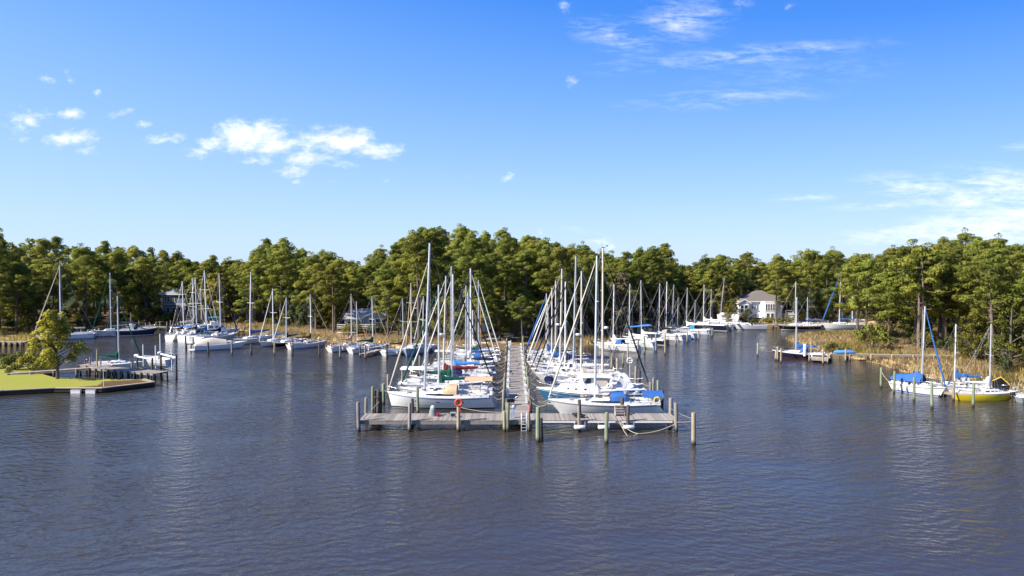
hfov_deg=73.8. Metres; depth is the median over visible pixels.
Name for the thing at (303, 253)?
pine tree
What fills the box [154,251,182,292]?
pine tree
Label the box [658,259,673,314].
pine tree
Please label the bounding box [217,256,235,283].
pine tree
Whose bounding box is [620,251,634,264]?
pine tree
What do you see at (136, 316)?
shrub
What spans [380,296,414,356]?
sailboat
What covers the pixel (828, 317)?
shrub
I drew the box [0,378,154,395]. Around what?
bulkhead
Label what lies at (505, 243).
pine tree
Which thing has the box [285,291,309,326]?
broadleaf tree
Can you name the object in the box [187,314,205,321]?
shrub
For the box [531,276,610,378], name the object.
sailboat
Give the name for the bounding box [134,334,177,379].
lift
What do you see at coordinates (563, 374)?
sailboat
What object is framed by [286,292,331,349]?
sailboat
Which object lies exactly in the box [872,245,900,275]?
pine tree
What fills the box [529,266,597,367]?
sailboat
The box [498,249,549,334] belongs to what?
pine tree
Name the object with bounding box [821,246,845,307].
pine tree
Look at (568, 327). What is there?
shrub
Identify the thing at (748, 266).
pine tree
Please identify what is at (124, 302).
broadleaf tree
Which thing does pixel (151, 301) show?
broadleaf tree
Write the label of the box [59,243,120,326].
pine tree
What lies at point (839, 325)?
sailboat
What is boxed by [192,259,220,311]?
pine tree
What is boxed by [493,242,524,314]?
pine tree
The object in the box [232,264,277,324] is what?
pine tree
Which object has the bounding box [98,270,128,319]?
pine tree
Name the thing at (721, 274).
pine tree
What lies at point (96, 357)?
mooring piling
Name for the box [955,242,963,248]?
pine tree
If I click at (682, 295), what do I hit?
broadleaf tree
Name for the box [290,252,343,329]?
pine tree
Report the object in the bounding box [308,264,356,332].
pine tree
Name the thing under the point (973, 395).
mooring piling
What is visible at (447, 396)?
sailboat
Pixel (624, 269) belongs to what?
pine tree
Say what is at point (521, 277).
pine tree
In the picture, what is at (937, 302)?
pine tree
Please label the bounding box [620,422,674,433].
mooring line
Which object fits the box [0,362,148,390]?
lawn
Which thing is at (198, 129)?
sky
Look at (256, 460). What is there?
water
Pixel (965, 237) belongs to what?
pine tree
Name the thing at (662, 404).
mooring piling
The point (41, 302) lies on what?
broadleaf tree
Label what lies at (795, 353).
sailboat
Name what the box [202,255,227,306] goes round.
pine tree
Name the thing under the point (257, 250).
pine tree
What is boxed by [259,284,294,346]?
sailboat
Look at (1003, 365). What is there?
shrub
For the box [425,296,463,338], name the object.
broadleaf tree
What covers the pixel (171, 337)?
sailboat
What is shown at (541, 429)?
mooring piling
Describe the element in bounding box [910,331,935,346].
shrub
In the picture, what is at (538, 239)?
pine tree
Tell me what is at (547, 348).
sailboat
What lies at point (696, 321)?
sailboat
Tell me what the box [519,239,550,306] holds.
pine tree
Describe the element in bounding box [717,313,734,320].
stored boat
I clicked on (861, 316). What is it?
shrub
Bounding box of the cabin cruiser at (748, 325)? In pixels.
[733,318,767,329]
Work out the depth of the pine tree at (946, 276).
120.02 m
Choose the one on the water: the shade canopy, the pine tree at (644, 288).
the shade canopy
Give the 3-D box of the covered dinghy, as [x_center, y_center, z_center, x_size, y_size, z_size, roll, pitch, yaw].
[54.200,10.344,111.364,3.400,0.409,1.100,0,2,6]
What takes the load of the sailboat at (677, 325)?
on the water
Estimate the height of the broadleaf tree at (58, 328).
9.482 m
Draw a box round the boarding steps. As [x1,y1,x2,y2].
[614,404,624,415]
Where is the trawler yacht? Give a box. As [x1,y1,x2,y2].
[536,373,645,404]
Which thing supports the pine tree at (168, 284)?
on the ground at (515, 339)
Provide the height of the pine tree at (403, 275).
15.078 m
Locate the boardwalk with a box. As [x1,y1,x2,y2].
[826,353,952,361]
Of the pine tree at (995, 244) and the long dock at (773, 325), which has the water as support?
the long dock at (773, 325)
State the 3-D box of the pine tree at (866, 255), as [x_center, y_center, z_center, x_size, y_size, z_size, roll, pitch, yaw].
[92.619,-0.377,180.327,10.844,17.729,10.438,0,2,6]
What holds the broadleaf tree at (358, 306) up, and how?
on the ground at (515, 339)
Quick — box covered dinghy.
[833,350,855,352]
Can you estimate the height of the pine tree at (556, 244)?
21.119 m
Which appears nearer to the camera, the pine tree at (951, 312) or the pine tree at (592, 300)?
the pine tree at (951, 312)
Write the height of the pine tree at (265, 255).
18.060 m
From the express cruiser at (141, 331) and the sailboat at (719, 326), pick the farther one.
the sailboat at (719, 326)
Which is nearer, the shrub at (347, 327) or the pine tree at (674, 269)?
the shrub at (347, 327)
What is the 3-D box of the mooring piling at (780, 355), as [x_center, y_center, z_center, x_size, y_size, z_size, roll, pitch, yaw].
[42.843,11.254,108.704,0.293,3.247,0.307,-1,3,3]
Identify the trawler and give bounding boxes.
[207,317,239,332]
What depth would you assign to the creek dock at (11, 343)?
129.69 m
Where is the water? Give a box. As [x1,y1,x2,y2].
[0,326,1023,575]
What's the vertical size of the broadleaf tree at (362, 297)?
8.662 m
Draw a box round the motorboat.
[189,337,246,351]
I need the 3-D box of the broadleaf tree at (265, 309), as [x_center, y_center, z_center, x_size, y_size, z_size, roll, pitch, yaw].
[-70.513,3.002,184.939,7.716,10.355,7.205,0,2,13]
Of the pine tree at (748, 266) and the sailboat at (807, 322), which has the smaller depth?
the sailboat at (807, 322)
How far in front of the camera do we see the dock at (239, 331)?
152.77 m
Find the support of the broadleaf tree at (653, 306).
on the ground at (515, 339)
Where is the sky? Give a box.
[0,0,1023,265]
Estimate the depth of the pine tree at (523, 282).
156.88 m
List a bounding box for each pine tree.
[0,233,25,326]
[0,242,16,286]
[0,246,32,278]
[0,263,42,333]
[0,275,32,328]
[0,277,17,316]
[21,237,73,304]
[22,269,49,301]
[25,254,73,296]
[36,262,79,312]
[38,271,74,303]
[41,236,78,306]
[58,247,86,310]
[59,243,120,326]
[70,255,90,303]
[72,246,102,318]
[76,257,109,317]
[84,249,140,325]
[95,240,121,313]
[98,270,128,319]
[99,263,135,323]
[114,258,162,321]
[118,245,141,264]
[120,263,162,323]
[124,246,154,269]
[131,257,166,299]
[134,255,163,307]
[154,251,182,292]
[154,263,184,290]
[162,259,200,316]
[163,250,185,286]
[178,270,211,319]
[180,261,200,287]
[185,264,214,301]
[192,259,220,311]
[198,272,236,320]
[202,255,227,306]
[211,268,231,318]
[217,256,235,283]
[222,259,245,292]
[226,259,244,283]
[228,259,277,310]
[230,254,269,320]
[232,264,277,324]
[234,247,263,314]
[249,238,271,257]
[259,246,303,326]
[260,269,293,316]
[261,251,279,315]
[266,237,305,307]
[267,248,299,322]
[268,269,306,323]
[284,256,317,321]
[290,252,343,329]
[296,247,311,280]
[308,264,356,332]
[317,249,339,305]
[318,259,364,323]
[319,251,346,267]
[319,282,348,330]
[339,260,358,287]
[340,269,367,307]
[355,259,381,296]
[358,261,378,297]
[360,245,387,300]
[363,252,388,280]
[363,280,407,336]
[365,264,403,332]
[372,242,401,297]
[382,254,406,287]
[382,303,410,334]
[383,254,401,266]
[384,237,404,264]
[389,251,425,324]
[389,274,413,334]
[392,267,415,310]
[394,229,451,338]
[399,309,425,336]
[400,227,457,331]
[404,226,442,309]
[406,240,453,320]
[412,267,437,320]
[414,259,450,329]
[422,226,453,317]
[435,233,504,341]
[436,223,488,300]
[446,271,464,326]
[449,227,478,307]
[450,237,507,334]
[456,248,491,307]
[473,292,516,340]
[479,230,503,292]
[485,227,513,289]
[486,237,527,316]
[490,255,522,326]
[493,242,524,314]
[498,248,536,330]
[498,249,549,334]
[508,288,550,337]
[508,294,536,342]
[509,237,560,333]
[518,235,537,244]
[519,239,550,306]
[519,267,543,318]
[520,235,530,246]
[534,245,589,338]
[535,238,556,271]
[551,241,560,259]
[557,261,595,333]
[561,244,592,275]
[562,243,605,322]
[567,277,599,331]
[568,256,601,322]
[569,258,607,321]
[570,277,605,332]
[576,245,590,255]
[578,241,599,267]
[591,248,614,317]
[591,274,619,329]
[597,264,640,327]
[599,263,620,317]
[601,272,637,337]
[606,259,648,306]
[612,259,620,266]
[613,264,641,317]
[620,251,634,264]
[626,246,644,272]
[630,245,672,322]
[631,259,655,319]
[632,272,656,322]
[634,246,670,299]
[644,256,671,314]
[651,263,680,319]
[654,277,684,316]
[655,243,678,305]
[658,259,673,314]
[668,263,685,317]
[687,269,710,314]
[689,269,724,314]
[692,254,715,272]
[694,255,740,313]
[704,262,734,318]
[706,254,731,305]
[706,278,739,312]
[714,265,741,311]
[724,298,739,319]
[729,264,751,295]
[732,251,761,290]
[732,255,756,294]
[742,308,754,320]
[753,259,769,289]
[755,253,797,298]
[755,270,770,290]
[756,262,792,321]
[758,256,795,295]
[775,266,808,321]
[785,276,816,296]
[788,258,812,287]
[790,248,817,307]
[796,249,829,311]
[802,255,833,312]
[802,257,845,311]
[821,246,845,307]
[826,251,846,309]
[830,254,886,337]
[831,255,853,314]
[834,253,885,331]
[835,275,870,321]
[841,253,880,318]
[859,271,910,345]
[863,274,886,321]
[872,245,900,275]
[875,248,902,275]
[875,259,893,272]
[876,238,965,348]
[878,245,904,288]
[880,249,909,277]
[884,239,961,351]
[887,281,927,331]
[889,260,940,344]
[898,271,930,332]
[910,244,970,339]
[912,254,967,345]
[927,310,965,336]
[932,236,948,246]
[936,236,959,254]
[940,248,973,337]
[940,252,997,345]
[943,246,955,333]
[949,227,976,249]
[951,266,1015,353]
[953,245,1023,365]
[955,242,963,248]
[955,260,987,319]
[960,253,974,320]
[961,238,1011,331]
[963,236,989,311]
[963,248,980,321]
[969,254,1021,353]
[970,272,1015,319]
[985,232,1012,247]
[989,243,1023,359]
[1001,267,1023,335]
[1004,245,1022,317]
[1012,244,1023,265]
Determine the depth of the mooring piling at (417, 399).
71.97 m
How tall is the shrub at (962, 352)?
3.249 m
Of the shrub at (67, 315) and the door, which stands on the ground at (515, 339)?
the shrub at (67, 315)
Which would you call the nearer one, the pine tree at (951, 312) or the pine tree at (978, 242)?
the pine tree at (951, 312)
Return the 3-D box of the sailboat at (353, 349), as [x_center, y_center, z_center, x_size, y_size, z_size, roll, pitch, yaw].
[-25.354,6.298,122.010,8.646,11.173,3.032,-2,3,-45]
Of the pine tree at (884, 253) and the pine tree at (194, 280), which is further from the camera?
the pine tree at (884, 253)
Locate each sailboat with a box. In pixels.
[34,265,96,339]
[84,291,142,370]
[92,269,130,336]
[165,281,194,340]
[171,276,207,331]
[177,276,207,341]
[182,286,212,330]
[185,266,218,342]
[194,270,237,341]
[234,270,272,344]
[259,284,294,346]
[272,297,306,347]
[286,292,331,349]
[325,292,367,352]
[346,294,389,353]
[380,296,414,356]
[388,239,495,408]
[397,261,490,390]
[400,279,492,390]
[402,279,423,356]
[409,273,488,379]
[413,295,437,353]
[423,270,495,379]
[427,282,494,369]
[433,263,497,364]
[446,291,500,365]
[447,278,500,357]
[454,300,499,353]
[456,308,496,350]
[525,293,570,359]
[527,276,591,362]
[527,285,586,363]
[527,298,575,353]
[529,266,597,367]
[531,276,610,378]
[535,253,626,383]
[544,245,647,387]
[544,266,632,386]
[548,248,663,413]
[594,280,640,352]
[610,282,654,348]
[622,280,668,345]
[640,283,685,341]
[648,280,691,340]
[654,283,696,338]
[665,296,697,338]
[669,286,711,335]
[682,300,713,334]
[685,282,728,331]
[695,288,733,330]
[704,277,740,327]
[772,295,827,359]
[774,280,821,329]
[792,296,824,327]
[822,270,863,329]
[840,296,871,328]
[889,301,945,396]
[926,318,991,389]
[949,320,1018,400]
[1010,380,1023,402]
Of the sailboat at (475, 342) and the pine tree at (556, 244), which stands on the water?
the sailboat at (475, 342)
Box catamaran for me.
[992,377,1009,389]
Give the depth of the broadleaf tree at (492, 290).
167.20 m
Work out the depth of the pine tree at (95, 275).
170.70 m
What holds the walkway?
on the lawn at (28, 381)
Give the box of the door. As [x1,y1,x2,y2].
[481,323,484,331]
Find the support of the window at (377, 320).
in the house at (366, 320)
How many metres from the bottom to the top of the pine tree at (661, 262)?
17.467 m
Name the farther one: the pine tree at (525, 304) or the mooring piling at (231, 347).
the pine tree at (525, 304)
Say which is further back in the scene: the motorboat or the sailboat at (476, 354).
the motorboat
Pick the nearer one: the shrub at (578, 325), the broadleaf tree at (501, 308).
the broadleaf tree at (501, 308)
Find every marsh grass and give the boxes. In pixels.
[0,320,233,340]
[226,318,697,349]
[755,321,1023,390]
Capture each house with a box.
[160,288,210,316]
[337,308,394,333]
[732,290,794,321]
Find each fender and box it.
[574,422,585,428]
[598,424,609,428]
[623,425,634,428]
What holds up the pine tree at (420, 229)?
on the ground at (515, 339)
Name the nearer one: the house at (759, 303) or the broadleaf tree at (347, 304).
the broadleaf tree at (347, 304)
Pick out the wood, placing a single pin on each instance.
(150, 250)
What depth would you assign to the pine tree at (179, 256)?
221.22 m
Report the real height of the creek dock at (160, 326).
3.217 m
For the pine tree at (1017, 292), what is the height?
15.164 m
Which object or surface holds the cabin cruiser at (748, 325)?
on the water
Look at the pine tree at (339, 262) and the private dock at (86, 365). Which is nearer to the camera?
the private dock at (86, 365)
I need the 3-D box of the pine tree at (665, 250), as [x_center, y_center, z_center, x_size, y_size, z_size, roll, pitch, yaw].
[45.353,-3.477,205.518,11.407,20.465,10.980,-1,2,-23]
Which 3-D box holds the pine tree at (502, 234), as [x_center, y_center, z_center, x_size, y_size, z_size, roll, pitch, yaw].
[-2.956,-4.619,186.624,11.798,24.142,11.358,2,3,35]
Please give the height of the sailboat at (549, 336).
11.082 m
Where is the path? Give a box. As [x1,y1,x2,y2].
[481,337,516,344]
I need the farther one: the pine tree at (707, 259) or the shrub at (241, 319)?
the pine tree at (707, 259)
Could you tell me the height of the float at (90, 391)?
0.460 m
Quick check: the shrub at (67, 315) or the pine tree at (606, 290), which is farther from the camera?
the shrub at (67, 315)
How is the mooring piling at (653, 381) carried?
in the water
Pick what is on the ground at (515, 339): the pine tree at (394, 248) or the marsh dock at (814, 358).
the pine tree at (394, 248)
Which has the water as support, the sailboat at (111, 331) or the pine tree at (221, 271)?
the sailboat at (111, 331)
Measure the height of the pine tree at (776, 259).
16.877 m
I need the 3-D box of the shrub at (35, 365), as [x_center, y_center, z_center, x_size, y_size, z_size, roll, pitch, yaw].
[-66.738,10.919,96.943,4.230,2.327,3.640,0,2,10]
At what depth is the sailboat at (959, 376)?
84.53 m
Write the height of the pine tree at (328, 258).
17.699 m
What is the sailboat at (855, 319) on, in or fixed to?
on the water
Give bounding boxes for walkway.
[6,366,101,376]
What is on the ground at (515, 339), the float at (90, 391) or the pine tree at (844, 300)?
the pine tree at (844, 300)
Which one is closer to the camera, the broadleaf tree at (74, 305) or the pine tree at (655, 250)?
the broadleaf tree at (74, 305)
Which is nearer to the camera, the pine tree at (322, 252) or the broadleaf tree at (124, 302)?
the broadleaf tree at (124, 302)
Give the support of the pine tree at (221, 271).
on the ground at (515, 339)
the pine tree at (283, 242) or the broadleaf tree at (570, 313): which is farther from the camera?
the pine tree at (283, 242)
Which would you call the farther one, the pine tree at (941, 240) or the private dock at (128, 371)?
the pine tree at (941, 240)
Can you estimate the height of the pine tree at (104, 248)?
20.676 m
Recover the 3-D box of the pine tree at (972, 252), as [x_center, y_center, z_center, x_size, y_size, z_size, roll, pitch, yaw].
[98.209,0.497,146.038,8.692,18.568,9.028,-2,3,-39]
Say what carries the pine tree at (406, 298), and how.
on the ground at (515, 339)
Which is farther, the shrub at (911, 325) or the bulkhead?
the shrub at (911, 325)
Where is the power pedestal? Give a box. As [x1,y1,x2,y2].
[512,405,515,417]
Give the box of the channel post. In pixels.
[803,344,805,355]
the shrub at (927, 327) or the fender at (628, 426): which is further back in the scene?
the shrub at (927, 327)
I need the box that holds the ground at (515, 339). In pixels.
[0,266,1023,391]
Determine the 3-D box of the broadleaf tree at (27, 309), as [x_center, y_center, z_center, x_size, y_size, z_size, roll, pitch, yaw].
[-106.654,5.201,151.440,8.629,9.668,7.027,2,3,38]
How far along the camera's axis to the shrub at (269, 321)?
166.76 m
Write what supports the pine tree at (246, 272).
on the ground at (515, 339)
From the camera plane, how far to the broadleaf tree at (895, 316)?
136.97 m
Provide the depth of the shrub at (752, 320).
172.95 m
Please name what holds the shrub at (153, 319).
on the ground at (515, 339)
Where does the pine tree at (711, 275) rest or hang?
on the ground at (515, 339)
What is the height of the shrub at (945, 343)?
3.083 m
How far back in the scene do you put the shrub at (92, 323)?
161.06 m
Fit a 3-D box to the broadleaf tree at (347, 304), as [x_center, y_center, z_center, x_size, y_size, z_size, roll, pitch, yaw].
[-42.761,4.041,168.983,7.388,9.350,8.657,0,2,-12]
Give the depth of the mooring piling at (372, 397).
70.81 m
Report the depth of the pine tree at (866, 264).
133.44 m
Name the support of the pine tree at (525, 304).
on the ground at (515, 339)
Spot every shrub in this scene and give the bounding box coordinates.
[0,327,13,336]
[0,352,24,369]
[0,353,13,367]
[1,319,14,325]
[4,367,13,372]
[5,318,19,328]
[14,327,29,332]
[16,350,42,369]
[27,357,55,370]
[57,310,71,321]
[75,317,84,322]
[77,307,95,318]
[86,318,99,326]
[113,312,129,320]
[129,310,143,322]
[147,308,167,320]
[147,316,156,322]
[158,314,175,321]
[165,312,182,322]
[178,314,191,322]
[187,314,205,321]
[202,310,221,321]
[236,317,248,323]
[263,317,275,324]
[276,312,296,323]
[279,319,289,326]
[294,321,305,326]
[309,316,324,328]
[322,320,338,329]
[341,322,361,336]
[366,322,385,333]
[420,328,436,335]
[456,326,464,339]
[558,322,572,337]
[572,322,583,332]
[645,314,661,320]
[678,309,692,320]
[699,313,714,320]
[745,317,755,322]
[755,317,767,323]
[765,316,774,322]
[774,317,790,323]
[803,313,821,320]
[822,341,843,351]
[825,313,835,322]
[829,302,842,312]
[837,312,855,322]
[852,324,893,350]
[854,313,869,321]
[874,315,887,320]
[885,336,901,343]
[898,319,913,331]
[901,332,912,339]
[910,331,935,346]
[911,320,933,330]
[912,330,941,344]
[935,336,958,351]
[941,319,959,333]
[951,330,972,346]
[959,342,985,357]
[979,331,1000,347]
[989,353,1011,372]
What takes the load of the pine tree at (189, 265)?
on the ground at (515, 339)
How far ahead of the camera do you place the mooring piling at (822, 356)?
107.01 m
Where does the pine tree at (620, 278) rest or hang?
on the ground at (515, 339)
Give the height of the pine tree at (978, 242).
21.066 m
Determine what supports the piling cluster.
in the water
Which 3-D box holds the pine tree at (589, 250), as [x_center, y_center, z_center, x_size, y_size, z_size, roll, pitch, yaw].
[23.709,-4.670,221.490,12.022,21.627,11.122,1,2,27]
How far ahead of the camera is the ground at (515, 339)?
156.40 m
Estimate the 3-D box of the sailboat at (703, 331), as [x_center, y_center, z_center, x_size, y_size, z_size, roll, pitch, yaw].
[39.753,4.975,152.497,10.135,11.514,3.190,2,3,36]
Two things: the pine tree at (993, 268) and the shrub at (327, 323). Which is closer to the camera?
the pine tree at (993, 268)
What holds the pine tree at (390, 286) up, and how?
on the ground at (515, 339)
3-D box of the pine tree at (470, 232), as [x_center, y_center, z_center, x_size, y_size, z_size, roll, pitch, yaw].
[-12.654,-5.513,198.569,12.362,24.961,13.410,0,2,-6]
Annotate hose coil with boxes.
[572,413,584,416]
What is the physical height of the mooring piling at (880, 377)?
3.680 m
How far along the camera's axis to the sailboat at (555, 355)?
102.18 m
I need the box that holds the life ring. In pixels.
[454,398,462,411]
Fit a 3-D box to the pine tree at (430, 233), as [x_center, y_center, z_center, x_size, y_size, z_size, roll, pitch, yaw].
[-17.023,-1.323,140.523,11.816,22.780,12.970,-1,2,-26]
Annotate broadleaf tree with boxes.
[0,294,25,319]
[10,290,49,330]
[21,293,46,329]
[27,309,90,378]
[35,274,70,317]
[68,288,99,323]
[106,268,142,313]
[132,287,162,322]
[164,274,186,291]
[208,293,230,321]
[217,283,251,321]
[229,282,254,314]
[245,284,266,315]
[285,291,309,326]
[287,296,305,320]
[298,294,322,328]
[305,283,331,325]
[317,287,347,320]
[324,288,350,322]
[330,271,364,310]
[350,287,370,307]
[363,274,405,310]
[395,293,416,325]
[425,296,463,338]
[435,273,464,320]
[479,274,503,320]
[487,299,511,331]
[527,289,548,324]
[535,268,567,311]
[539,276,585,333]
[544,286,573,327]
[585,294,611,321]
[638,270,661,317]
[651,290,671,313]
[671,270,708,318]
[671,287,693,318]
[698,282,718,312]
[737,273,762,295]
[782,282,810,314]
[788,295,805,313]
[805,292,833,321]
[870,301,911,335]
[894,297,917,318]
[910,300,949,332]
[951,311,1001,359]
[976,294,1023,369]
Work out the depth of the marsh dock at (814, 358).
109.29 m
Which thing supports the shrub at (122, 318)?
on the ground at (515, 339)
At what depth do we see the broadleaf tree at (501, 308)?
139.89 m
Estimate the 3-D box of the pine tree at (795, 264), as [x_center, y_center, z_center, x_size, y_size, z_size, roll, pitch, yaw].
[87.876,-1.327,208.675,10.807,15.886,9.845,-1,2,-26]
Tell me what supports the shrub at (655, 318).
on the ground at (515, 339)
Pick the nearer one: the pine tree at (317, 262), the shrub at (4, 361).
the shrub at (4, 361)
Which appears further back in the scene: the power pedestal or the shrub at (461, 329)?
the shrub at (461, 329)
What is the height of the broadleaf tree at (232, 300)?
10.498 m
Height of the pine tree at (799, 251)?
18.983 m
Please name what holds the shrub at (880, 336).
on the ground at (515, 339)
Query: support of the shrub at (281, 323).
on the ground at (515, 339)
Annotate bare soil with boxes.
[81,380,146,386]
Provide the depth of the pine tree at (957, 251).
128.11 m
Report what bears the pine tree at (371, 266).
on the ground at (515, 339)
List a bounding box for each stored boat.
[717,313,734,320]
[731,314,739,321]
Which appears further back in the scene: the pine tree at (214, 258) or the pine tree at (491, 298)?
the pine tree at (214, 258)
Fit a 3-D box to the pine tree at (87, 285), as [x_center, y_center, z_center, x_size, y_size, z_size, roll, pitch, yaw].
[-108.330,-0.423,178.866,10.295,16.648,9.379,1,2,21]
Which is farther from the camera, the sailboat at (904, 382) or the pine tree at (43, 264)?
the pine tree at (43, 264)
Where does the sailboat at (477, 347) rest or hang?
on the water
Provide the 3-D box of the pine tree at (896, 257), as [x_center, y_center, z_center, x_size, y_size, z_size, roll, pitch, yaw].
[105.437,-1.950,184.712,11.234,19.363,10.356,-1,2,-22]
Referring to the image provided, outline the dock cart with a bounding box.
[506,397,516,405]
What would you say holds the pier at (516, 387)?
in the water
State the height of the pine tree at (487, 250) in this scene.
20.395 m
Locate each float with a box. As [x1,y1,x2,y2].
[70,390,80,392]
[85,390,95,392]
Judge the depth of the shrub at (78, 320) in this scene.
165.95 m
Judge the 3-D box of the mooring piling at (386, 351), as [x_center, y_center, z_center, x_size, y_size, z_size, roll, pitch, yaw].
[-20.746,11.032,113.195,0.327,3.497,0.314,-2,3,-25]
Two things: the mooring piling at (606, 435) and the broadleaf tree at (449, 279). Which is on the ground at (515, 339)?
the broadleaf tree at (449, 279)
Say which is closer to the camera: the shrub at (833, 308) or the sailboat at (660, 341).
the sailboat at (660, 341)
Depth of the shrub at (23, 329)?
147.03 m
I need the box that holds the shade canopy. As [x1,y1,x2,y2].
[627,324,651,335]
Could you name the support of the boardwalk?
in the water
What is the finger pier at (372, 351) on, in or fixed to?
on the water
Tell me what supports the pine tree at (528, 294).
on the ground at (515, 339)
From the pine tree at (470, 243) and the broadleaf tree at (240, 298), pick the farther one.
the broadleaf tree at (240, 298)
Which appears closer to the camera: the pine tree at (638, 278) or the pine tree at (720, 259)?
the pine tree at (638, 278)
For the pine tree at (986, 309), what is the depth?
117.02 m
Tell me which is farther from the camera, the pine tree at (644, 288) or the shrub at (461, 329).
the pine tree at (644, 288)
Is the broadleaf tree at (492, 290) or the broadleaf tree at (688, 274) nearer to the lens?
the broadleaf tree at (492, 290)
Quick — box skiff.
[144,354,174,367]
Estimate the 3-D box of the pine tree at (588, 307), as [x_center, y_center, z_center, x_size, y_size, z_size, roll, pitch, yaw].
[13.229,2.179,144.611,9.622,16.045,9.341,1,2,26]
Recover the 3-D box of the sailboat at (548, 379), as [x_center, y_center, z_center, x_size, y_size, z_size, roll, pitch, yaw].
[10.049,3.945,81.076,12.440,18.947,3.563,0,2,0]
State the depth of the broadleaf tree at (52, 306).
160.02 m
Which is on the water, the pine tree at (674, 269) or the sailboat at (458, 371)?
the sailboat at (458, 371)
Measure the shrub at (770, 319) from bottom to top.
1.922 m
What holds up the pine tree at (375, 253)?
on the ground at (515, 339)
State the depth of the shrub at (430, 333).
138.14 m
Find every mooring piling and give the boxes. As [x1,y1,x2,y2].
[96,349,97,366]
[231,340,232,354]
[371,386,373,412]
[382,383,384,404]
[386,344,387,358]
[387,374,388,394]
[416,387,418,412]
[536,407,539,442]
[540,418,542,440]
[604,412,608,443]
[634,366,636,382]
[652,378,654,389]
[655,334,656,351]
[660,390,663,409]
[664,333,665,354]
[691,412,695,445]
[780,348,781,362]
[822,348,823,364]
[880,367,881,387]
[893,371,895,392]
[913,377,915,401]
[930,381,933,408]
[952,381,954,400]
[971,383,974,406]
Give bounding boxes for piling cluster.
[374,389,381,413]
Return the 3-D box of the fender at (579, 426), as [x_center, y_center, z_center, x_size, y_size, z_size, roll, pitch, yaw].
[6.377,12.935,64.208,1.100,0.694,0.400,0,2,0]
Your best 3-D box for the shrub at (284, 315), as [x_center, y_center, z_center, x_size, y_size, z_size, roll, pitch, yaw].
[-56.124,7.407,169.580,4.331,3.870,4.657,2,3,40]
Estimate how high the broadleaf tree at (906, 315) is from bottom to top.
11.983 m
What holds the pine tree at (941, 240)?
on the ground at (515, 339)
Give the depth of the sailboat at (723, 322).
169.52 m
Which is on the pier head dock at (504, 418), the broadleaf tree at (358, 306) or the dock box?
the dock box
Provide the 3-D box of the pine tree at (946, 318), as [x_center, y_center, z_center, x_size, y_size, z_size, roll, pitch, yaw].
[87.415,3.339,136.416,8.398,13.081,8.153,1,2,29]
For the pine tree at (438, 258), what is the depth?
157.13 m
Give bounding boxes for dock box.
[450,412,455,416]
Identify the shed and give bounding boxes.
[473,317,489,331]
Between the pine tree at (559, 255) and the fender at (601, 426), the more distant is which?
the pine tree at (559, 255)
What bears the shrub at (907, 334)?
on the ground at (515, 339)
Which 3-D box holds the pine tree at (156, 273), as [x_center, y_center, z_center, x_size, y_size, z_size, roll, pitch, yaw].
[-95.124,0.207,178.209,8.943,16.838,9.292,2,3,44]
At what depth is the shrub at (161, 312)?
179.25 m
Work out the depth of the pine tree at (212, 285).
172.56 m
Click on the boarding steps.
(615, 413)
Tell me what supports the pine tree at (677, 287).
on the ground at (515, 339)
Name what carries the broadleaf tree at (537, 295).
on the ground at (515, 339)
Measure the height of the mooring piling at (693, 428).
4.022 m
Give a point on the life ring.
(455, 401)
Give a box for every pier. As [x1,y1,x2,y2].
[359,349,381,357]
[502,336,531,412]
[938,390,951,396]
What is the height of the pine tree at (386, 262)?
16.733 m
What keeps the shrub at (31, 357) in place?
on the lawn at (28, 381)
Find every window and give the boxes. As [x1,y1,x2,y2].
[375,318,380,326]
[740,305,743,312]
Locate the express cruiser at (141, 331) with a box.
[112,312,157,336]
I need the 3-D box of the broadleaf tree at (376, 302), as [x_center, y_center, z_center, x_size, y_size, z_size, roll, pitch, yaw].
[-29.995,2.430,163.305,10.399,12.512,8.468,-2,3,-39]
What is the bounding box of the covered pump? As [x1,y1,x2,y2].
[428,405,436,416]
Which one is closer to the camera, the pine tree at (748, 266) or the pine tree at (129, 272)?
the pine tree at (129, 272)
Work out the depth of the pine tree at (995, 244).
131.40 m
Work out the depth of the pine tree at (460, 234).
153.30 m
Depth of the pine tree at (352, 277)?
159.47 m
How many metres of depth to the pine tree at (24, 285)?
154.22 m
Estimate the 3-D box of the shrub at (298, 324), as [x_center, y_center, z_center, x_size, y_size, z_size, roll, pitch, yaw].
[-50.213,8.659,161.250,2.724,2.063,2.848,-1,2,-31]
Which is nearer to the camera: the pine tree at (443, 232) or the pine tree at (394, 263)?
the pine tree at (394, 263)
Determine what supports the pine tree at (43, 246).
on the ground at (515, 339)
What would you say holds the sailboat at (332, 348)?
on the water
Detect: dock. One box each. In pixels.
[0,340,29,346]
[77,364,112,373]
[88,366,167,380]
[134,320,187,330]
[172,324,244,334]
[356,397,677,431]
[716,320,831,328]
[808,351,831,363]
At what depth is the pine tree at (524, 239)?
204.11 m
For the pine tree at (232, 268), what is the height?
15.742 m
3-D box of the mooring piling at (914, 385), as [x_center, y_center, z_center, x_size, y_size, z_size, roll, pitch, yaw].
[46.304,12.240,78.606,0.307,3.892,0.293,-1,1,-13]
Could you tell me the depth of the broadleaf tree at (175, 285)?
207.26 m

